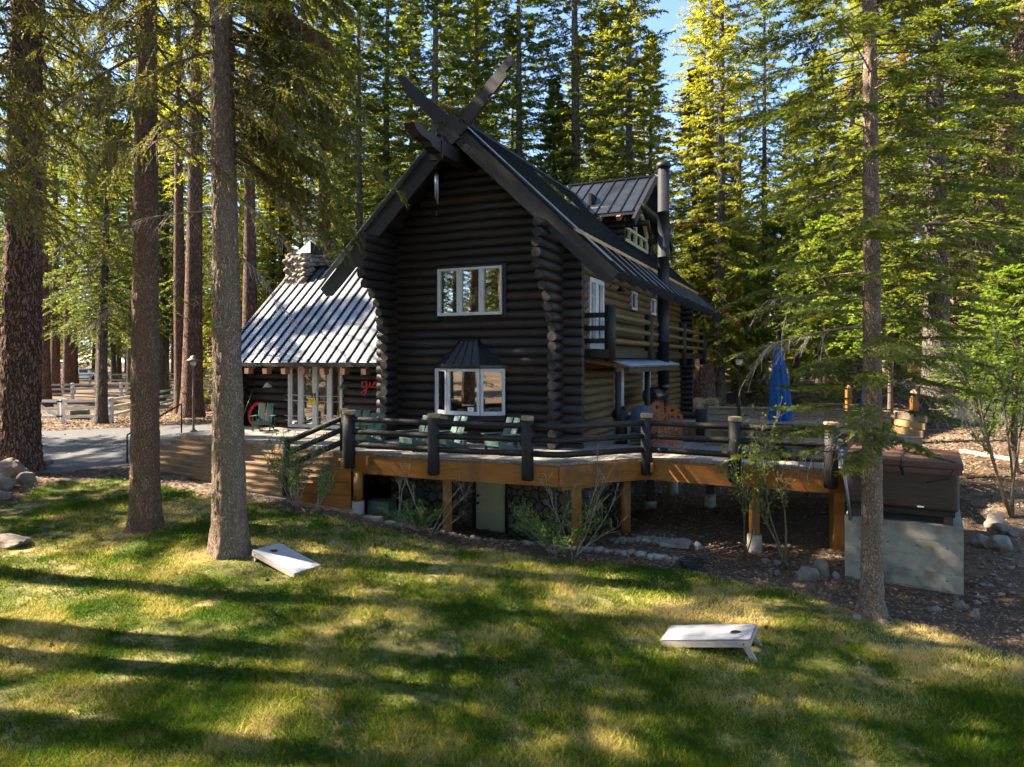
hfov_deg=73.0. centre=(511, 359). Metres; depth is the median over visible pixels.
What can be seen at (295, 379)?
french doors
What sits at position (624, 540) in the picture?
cobble
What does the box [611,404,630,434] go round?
kettle grill
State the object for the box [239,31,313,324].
fir tree
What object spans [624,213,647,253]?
dormer window
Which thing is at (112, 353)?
fir tree
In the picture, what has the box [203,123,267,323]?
fir tree
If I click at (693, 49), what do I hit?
pine tree
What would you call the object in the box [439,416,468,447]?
adirondack chair
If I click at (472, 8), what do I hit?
fir tree
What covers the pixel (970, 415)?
brush
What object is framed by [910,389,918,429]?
wooden post
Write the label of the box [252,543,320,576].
cornhole board
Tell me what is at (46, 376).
pine tree
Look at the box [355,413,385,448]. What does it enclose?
adirondack chair
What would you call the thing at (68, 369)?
pine tree
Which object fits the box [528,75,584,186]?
fir tree
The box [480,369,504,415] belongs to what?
window
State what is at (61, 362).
fir tree
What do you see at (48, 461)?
boulder
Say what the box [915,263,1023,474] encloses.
young tree
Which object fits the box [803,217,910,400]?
fir tree
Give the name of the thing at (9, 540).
boulder
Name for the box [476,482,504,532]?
door
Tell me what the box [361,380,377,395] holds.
script sign
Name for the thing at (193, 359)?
lamp post
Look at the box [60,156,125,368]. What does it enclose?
fir tree
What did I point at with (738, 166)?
pine tree
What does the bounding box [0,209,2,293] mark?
fir tree
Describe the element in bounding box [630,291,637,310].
window
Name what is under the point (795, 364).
fir tree
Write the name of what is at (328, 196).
pine tree
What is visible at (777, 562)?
boulder
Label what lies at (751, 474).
sapling
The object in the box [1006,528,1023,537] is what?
boulder
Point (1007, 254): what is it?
fir tree
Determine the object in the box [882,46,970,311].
fir tree
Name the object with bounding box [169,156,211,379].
fir tree
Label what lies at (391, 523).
concrete block
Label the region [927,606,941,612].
boulder
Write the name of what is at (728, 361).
fir tree
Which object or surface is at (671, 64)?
sky
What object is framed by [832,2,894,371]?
pine tree
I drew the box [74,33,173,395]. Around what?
fir tree
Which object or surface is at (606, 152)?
fir tree
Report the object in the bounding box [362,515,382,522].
concrete block
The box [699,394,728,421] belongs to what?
brush
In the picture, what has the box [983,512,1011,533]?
boulder
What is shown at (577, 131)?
fir tree
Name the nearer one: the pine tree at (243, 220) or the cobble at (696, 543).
the cobble at (696, 543)
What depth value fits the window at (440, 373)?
18.59 m
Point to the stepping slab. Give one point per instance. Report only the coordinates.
(680, 544)
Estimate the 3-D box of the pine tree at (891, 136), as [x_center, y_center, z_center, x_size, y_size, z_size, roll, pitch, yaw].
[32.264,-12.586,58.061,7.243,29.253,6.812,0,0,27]
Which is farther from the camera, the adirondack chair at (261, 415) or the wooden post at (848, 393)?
the adirondack chair at (261, 415)
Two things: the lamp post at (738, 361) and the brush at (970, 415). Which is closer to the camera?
the lamp post at (738, 361)
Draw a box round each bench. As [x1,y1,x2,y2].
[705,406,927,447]
[743,430,821,449]
[746,436,842,452]
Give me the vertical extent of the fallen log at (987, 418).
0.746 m
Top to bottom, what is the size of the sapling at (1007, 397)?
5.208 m
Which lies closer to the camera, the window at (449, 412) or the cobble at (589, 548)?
the cobble at (589, 548)
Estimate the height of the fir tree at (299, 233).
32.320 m
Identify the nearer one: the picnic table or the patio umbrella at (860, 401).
the picnic table
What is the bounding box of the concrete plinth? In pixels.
[845,509,963,594]
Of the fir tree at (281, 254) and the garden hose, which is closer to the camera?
the garden hose
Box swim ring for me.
[248,401,266,425]
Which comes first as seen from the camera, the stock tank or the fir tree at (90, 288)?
the stock tank
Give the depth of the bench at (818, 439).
15.41 m
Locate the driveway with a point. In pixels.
(60, 450)
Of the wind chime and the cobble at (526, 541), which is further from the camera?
the wind chime
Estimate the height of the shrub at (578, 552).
2.323 m
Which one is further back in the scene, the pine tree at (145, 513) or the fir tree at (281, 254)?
the fir tree at (281, 254)
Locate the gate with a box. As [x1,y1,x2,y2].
[41,399,61,418]
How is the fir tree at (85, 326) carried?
on the ground at (374, 490)
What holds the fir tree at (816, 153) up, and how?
on the ground at (374, 490)
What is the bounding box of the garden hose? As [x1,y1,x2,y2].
[668,557,705,570]
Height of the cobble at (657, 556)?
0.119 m
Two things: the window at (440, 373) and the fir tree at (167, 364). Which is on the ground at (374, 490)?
the fir tree at (167, 364)
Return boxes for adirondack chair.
[249,403,276,431]
[338,410,369,428]
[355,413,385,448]
[397,415,427,451]
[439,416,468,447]
[481,417,521,455]
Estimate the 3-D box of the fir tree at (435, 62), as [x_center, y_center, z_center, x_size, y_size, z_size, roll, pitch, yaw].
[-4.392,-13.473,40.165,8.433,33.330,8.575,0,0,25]
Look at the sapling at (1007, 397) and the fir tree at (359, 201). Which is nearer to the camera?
the sapling at (1007, 397)
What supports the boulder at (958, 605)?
on the ground at (374, 490)
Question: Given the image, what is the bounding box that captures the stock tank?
[70,406,89,419]
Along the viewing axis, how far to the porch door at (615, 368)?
22.36 m
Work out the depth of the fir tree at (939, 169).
24.14 m
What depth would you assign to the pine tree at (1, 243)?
76.26 m
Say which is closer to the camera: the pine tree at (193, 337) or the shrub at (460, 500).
the shrub at (460, 500)
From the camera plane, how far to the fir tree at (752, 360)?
55.02 m
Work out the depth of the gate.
33.98 m
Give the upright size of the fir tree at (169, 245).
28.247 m
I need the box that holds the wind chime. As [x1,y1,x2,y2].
[434,160,438,215]
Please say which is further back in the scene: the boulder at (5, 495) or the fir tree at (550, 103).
the fir tree at (550, 103)
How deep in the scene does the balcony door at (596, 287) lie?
19.75 m
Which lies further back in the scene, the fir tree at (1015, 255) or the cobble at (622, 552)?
the fir tree at (1015, 255)
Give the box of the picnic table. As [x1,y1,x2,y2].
[742,419,841,452]
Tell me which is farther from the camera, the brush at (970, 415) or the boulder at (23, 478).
the brush at (970, 415)
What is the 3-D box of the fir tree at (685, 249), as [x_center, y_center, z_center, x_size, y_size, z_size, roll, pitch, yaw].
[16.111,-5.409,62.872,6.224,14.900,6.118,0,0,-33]
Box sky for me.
[0,0,1021,361]
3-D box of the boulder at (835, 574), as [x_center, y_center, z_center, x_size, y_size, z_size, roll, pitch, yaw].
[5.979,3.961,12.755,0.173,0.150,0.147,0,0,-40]
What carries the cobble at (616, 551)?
on the ground at (374, 490)
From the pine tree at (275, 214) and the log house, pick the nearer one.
the log house
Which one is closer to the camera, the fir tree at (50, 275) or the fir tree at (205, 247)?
the fir tree at (205, 247)
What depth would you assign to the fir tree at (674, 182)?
36.63 m
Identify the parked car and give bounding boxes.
[61,368,108,379]
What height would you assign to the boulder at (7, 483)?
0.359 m
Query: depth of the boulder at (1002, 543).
13.11 m
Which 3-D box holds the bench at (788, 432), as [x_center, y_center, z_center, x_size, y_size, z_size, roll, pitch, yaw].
[6.798,1.975,17.264,2.000,0.450,0.320,0,0,16]
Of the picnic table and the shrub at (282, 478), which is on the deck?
the picnic table
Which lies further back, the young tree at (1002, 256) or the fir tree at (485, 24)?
the fir tree at (485, 24)
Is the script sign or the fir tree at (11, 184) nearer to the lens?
the fir tree at (11, 184)
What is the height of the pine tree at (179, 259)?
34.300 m
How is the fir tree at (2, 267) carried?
on the ground at (374, 490)
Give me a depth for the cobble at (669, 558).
13.78 m
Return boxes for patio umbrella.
[767,343,793,452]
[859,381,861,404]
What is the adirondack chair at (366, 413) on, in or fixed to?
on the deck
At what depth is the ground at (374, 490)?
15.59 m
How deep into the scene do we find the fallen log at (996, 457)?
19.33 m
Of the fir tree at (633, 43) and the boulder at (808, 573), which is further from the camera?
the fir tree at (633, 43)
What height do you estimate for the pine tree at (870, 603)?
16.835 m
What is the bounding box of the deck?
[126,404,850,552]
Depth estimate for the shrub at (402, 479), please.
15.89 m
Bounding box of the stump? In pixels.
[693,353,715,398]
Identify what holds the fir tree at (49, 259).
on the ground at (374, 490)
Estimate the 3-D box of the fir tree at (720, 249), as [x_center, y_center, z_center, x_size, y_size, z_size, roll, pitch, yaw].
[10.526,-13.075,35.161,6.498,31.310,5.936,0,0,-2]
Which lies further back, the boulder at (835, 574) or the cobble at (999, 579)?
the boulder at (835, 574)
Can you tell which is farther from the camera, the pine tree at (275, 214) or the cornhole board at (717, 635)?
the pine tree at (275, 214)
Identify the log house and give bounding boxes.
[241,54,721,534]
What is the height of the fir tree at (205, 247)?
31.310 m
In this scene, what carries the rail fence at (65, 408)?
on the ground at (374, 490)
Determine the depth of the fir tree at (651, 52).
51.63 m
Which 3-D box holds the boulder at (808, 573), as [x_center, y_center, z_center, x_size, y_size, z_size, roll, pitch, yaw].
[5.421,3.926,12.713,0.374,0.258,0.341,0,0,0]
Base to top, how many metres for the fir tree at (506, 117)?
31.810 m
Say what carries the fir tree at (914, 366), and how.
on the ground at (374, 490)
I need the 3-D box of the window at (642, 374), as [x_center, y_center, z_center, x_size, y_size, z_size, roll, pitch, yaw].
[4.914,0.830,25.424,0.100,0.820,1.072,0,0,24]
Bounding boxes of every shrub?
[252,423,325,507]
[301,424,339,512]
[377,494,450,532]
[392,426,425,521]
[400,455,480,535]
[507,486,611,555]
[538,442,628,557]
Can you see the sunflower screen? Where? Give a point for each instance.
(671, 430)
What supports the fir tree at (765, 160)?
on the ground at (374, 490)
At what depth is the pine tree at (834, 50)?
49.92 m
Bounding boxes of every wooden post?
[845,385,851,446]
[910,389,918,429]
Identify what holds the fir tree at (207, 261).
on the ground at (374, 490)
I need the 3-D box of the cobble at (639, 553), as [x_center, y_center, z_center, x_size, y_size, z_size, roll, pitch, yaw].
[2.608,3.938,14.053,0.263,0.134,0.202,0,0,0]
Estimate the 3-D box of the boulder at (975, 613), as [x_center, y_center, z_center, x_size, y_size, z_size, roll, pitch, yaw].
[7.280,3.997,10.905,0.124,0.186,0.122,0,0,13]
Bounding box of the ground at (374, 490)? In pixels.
[0,362,1023,656]
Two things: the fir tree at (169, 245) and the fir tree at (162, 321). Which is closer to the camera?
the fir tree at (162, 321)
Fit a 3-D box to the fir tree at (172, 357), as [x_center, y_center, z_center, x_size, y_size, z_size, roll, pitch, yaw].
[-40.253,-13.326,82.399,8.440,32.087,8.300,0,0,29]
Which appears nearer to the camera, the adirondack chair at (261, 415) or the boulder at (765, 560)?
the boulder at (765, 560)
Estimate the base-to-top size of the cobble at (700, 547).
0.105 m
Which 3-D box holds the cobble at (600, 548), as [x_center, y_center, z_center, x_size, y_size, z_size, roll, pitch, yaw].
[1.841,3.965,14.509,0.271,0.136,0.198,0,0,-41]
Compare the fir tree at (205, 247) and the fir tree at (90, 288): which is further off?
the fir tree at (90, 288)
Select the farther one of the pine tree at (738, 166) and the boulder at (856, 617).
the pine tree at (738, 166)
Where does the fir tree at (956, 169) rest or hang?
on the ground at (374, 490)
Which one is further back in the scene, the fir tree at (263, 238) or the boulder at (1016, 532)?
the fir tree at (263, 238)
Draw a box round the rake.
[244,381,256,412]
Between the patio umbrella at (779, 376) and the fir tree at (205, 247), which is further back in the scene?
the fir tree at (205, 247)
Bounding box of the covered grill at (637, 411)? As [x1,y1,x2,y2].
[630,405,664,442]
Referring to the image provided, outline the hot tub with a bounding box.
[840,445,963,525]
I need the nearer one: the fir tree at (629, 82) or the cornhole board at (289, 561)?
the cornhole board at (289, 561)
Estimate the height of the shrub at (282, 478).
1.927 m
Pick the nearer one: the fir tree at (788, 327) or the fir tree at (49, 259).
the fir tree at (49, 259)
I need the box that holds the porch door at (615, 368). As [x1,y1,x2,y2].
[613,367,623,407]
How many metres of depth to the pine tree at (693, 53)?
45.84 m
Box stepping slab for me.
[660,538,691,548]
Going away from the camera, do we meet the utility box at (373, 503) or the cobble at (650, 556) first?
the cobble at (650, 556)
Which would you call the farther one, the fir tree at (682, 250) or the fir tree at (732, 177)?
the fir tree at (682, 250)
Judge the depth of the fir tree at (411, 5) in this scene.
51.55 m
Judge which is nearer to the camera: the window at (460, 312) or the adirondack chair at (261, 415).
the window at (460, 312)
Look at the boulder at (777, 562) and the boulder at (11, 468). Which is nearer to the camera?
the boulder at (777, 562)
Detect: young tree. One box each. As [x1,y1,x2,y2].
[699,229,777,394]
[733,217,842,377]
[767,214,893,405]
[827,215,950,413]
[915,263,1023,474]
[919,244,1023,400]
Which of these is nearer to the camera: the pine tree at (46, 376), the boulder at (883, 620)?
the boulder at (883, 620)
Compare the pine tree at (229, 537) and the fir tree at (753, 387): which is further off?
the fir tree at (753, 387)
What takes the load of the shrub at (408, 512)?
on the ground at (374, 490)
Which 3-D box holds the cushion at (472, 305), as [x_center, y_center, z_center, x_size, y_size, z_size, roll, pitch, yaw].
[-1.021,-1.420,18.646,0.572,0.506,0.270,5,-7,24]
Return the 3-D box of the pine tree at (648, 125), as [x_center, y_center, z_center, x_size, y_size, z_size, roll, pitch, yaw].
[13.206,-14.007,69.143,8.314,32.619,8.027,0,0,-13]
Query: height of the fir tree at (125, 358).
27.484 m
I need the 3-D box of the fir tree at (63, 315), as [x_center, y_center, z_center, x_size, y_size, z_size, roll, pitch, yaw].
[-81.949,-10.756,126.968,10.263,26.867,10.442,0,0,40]
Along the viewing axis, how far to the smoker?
22.42 m
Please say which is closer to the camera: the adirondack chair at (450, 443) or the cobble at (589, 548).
the cobble at (589, 548)
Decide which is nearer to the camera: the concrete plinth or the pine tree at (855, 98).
the concrete plinth
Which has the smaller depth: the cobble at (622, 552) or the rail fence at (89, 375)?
the cobble at (622, 552)
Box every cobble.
[521,540,529,544]
[584,546,592,551]
[592,547,597,552]
[597,546,603,552]
[614,549,620,555]
[619,538,627,543]
[620,550,627,555]
[626,548,634,555]
[635,551,646,557]
[646,553,654,559]
[652,553,662,559]
[663,556,672,561]
[693,541,701,547]
[695,544,704,549]
[973,600,981,604]
[993,577,1002,581]
[1003,565,1014,569]
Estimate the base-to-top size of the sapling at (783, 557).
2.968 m
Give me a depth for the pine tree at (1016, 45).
26.11 m
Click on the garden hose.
(693, 565)
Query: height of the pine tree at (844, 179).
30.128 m
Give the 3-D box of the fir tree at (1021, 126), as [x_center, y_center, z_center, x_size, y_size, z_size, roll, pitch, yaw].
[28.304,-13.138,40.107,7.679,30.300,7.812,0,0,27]
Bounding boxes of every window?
[435,368,448,414]
[437,265,501,315]
[447,369,479,415]
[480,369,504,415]
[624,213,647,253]
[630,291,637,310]
[641,371,650,392]
[649,298,655,315]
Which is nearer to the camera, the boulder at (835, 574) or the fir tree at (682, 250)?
the boulder at (835, 574)
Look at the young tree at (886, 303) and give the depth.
27.82 m
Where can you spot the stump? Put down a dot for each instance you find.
(703, 380)
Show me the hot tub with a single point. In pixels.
(922, 484)
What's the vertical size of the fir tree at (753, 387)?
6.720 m
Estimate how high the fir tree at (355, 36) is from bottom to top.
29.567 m
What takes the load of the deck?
on the ground at (374, 490)
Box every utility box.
[367,497,396,519]
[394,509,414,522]
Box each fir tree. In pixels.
[0,0,146,292]
[0,10,86,373]
[0,163,63,339]
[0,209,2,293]
[0,223,3,314]
[42,73,193,424]
[46,155,90,368]
[50,230,86,359]
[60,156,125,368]
[60,269,91,359]
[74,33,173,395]
[77,149,120,367]
[78,139,127,381]
[79,231,125,359]
[98,122,127,378]
[108,137,173,330]
[111,14,211,401]
[112,35,211,394]
[121,273,126,372]
[158,5,276,410]
[163,125,205,378]
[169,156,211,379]
[173,291,211,405]
[184,176,211,349]
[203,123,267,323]
[237,1,316,314]
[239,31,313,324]
[255,160,286,297]
[263,0,354,290]
[285,0,408,264]
[315,17,376,262]
[316,0,438,261]
[342,100,382,245]
[360,0,502,209]
[372,0,431,188]
[416,1,466,150]
[438,0,528,155]
[459,0,506,137]
[466,0,580,176]
[494,0,644,186]
[494,17,538,162]
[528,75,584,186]
[556,33,594,182]
[579,0,687,271]
[580,11,642,180]
[585,87,635,179]
[595,8,663,177]
[624,34,688,272]
[656,66,756,383]
[669,0,786,405]
[669,204,687,259]
[675,219,699,283]
[676,220,689,278]
[698,275,744,382]
[700,158,773,375]
[725,284,800,395]
[726,0,799,393]
[729,263,786,381]
[737,49,885,404]
[752,90,856,388]
[770,225,811,379]
[778,0,1023,428]
[788,172,829,379]
[789,160,846,368]
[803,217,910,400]
[836,1,971,390]
[881,140,910,360]
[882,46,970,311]
[882,300,921,379]
[907,73,997,303]
[907,328,921,374]
[908,58,1023,390]
[947,0,1023,389]
[959,39,1023,376]
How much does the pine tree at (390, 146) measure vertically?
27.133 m
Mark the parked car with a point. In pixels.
(86, 371)
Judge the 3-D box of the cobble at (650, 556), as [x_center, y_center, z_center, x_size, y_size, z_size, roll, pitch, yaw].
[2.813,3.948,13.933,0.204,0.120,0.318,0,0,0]
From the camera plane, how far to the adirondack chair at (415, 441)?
16.84 m
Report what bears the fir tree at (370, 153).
on the ground at (374, 490)
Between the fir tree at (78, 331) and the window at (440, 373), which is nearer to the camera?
the window at (440, 373)
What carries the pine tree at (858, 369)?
on the ground at (374, 490)
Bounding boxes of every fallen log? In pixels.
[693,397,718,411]
[953,408,1023,425]
[959,449,1023,463]
[972,393,1021,407]
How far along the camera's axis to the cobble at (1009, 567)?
12.45 m
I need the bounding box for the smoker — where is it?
[642,384,669,428]
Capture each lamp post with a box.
[186,355,200,431]
[730,352,747,415]
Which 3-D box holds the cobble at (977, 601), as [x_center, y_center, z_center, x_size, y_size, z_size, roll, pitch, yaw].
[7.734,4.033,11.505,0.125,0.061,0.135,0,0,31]
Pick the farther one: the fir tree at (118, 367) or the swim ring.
the fir tree at (118, 367)
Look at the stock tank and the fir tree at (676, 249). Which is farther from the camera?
the fir tree at (676, 249)
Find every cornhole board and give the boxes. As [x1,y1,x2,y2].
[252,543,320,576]
[660,624,761,661]
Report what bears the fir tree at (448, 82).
on the ground at (374, 490)
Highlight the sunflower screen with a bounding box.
[650,399,685,448]
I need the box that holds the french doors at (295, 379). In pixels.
[288,367,343,428]
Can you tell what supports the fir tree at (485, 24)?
on the ground at (374, 490)
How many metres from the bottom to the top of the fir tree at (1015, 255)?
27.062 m
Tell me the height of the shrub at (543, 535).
1.485 m
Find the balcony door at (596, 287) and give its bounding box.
[586,277,603,348]
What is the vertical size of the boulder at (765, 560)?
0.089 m
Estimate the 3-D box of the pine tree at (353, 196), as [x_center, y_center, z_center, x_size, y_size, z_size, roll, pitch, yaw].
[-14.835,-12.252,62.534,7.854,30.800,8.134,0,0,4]
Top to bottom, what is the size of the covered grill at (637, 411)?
0.940 m
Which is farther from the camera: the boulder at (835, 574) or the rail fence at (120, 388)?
the rail fence at (120, 388)
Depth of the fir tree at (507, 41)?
41.66 m
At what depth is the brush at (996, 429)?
21.88 m
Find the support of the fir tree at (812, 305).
on the ground at (374, 490)
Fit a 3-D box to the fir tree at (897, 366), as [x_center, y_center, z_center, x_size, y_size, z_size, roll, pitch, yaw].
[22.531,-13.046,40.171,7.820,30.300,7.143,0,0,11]
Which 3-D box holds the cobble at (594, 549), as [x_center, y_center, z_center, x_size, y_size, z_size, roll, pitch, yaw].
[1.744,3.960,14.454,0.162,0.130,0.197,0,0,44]
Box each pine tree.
[0,0,202,471]
[0,1,104,406]
[0,123,5,338]
[4,0,285,533]
[11,0,409,559]
[46,3,126,392]
[47,48,93,395]
[48,49,101,386]
[54,82,127,395]
[80,0,297,417]
[114,0,209,414]
[171,0,332,327]
[202,74,289,322]
[257,125,314,245]
[276,130,331,249]
[282,0,399,264]
[317,77,375,248]
[365,93,407,209]
[624,60,680,259]
[653,0,754,354]
[657,0,758,316]
[680,81,784,393]
[702,0,1023,621]
[813,1,895,382]
[819,89,848,376]
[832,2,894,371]
[833,14,897,380]
[856,46,920,368]
[893,0,1023,408]
[949,115,965,265]
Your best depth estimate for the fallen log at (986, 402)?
27.21 m
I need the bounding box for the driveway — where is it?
[32,423,211,474]
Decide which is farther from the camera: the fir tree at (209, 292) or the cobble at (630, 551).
the fir tree at (209, 292)
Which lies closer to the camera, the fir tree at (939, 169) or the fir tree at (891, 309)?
the fir tree at (939, 169)
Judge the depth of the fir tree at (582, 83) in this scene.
59.44 m
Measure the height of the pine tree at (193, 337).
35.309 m
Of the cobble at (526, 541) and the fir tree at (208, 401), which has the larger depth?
the fir tree at (208, 401)
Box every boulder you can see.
[0,459,29,477]
[0,476,17,490]
[0,490,11,500]
[0,533,30,548]
[16,471,36,484]
[43,459,53,464]
[761,558,771,563]
[774,560,780,565]
[798,567,819,581]
[813,559,828,578]
[832,571,840,579]
[851,614,860,620]
[878,618,888,622]
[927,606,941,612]
[952,600,967,611]
[970,608,979,619]
[971,534,989,548]
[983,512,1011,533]
[989,535,1013,551]
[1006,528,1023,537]
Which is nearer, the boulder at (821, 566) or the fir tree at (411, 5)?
the boulder at (821, 566)
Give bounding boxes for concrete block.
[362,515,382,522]
[384,520,405,526]
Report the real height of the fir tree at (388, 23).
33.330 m
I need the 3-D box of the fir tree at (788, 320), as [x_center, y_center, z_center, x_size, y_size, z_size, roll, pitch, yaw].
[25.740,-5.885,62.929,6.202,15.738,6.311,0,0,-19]
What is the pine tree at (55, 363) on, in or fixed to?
on the ground at (374, 490)
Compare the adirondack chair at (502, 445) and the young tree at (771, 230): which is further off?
the young tree at (771, 230)
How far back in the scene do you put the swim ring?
22.98 m
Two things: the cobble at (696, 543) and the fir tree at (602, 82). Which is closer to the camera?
the cobble at (696, 543)
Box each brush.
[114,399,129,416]
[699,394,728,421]
[946,397,979,426]
[978,413,1023,437]
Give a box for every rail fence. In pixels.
[51,380,211,398]
[61,372,210,385]
[61,381,211,423]
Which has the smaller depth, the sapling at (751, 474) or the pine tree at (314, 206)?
the sapling at (751, 474)
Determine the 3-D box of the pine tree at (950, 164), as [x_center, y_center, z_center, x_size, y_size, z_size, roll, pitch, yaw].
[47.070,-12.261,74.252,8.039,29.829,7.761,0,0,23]
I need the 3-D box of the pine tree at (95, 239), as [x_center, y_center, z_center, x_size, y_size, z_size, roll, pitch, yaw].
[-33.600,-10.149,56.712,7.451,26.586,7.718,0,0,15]
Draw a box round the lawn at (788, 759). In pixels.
[0,479,1023,766]
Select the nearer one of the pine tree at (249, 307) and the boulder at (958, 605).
the boulder at (958, 605)
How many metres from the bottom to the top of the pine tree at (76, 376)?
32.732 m
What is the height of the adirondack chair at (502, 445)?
0.840 m
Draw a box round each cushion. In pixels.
[465,298,478,311]
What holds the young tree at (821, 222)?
on the ground at (374, 490)
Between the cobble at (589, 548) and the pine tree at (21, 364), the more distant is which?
the pine tree at (21, 364)
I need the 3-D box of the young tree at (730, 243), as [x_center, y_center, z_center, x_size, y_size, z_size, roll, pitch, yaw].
[13.199,-2.628,40.213,5.960,9.948,5.539,0,0,31]
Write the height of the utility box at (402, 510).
0.310 m
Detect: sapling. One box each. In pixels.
[713,412,795,568]
[722,396,788,556]
[933,283,1023,518]
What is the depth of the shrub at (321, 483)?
15.56 m
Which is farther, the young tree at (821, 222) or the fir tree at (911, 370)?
the fir tree at (911, 370)
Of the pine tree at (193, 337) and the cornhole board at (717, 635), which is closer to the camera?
the cornhole board at (717, 635)
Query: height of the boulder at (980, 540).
0.250 m
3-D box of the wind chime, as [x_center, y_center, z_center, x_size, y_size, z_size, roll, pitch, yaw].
[-1.823,-4.345,16.737,0.110,1.710,0.110,0,0,24]
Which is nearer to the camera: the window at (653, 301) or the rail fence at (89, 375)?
the window at (653, 301)

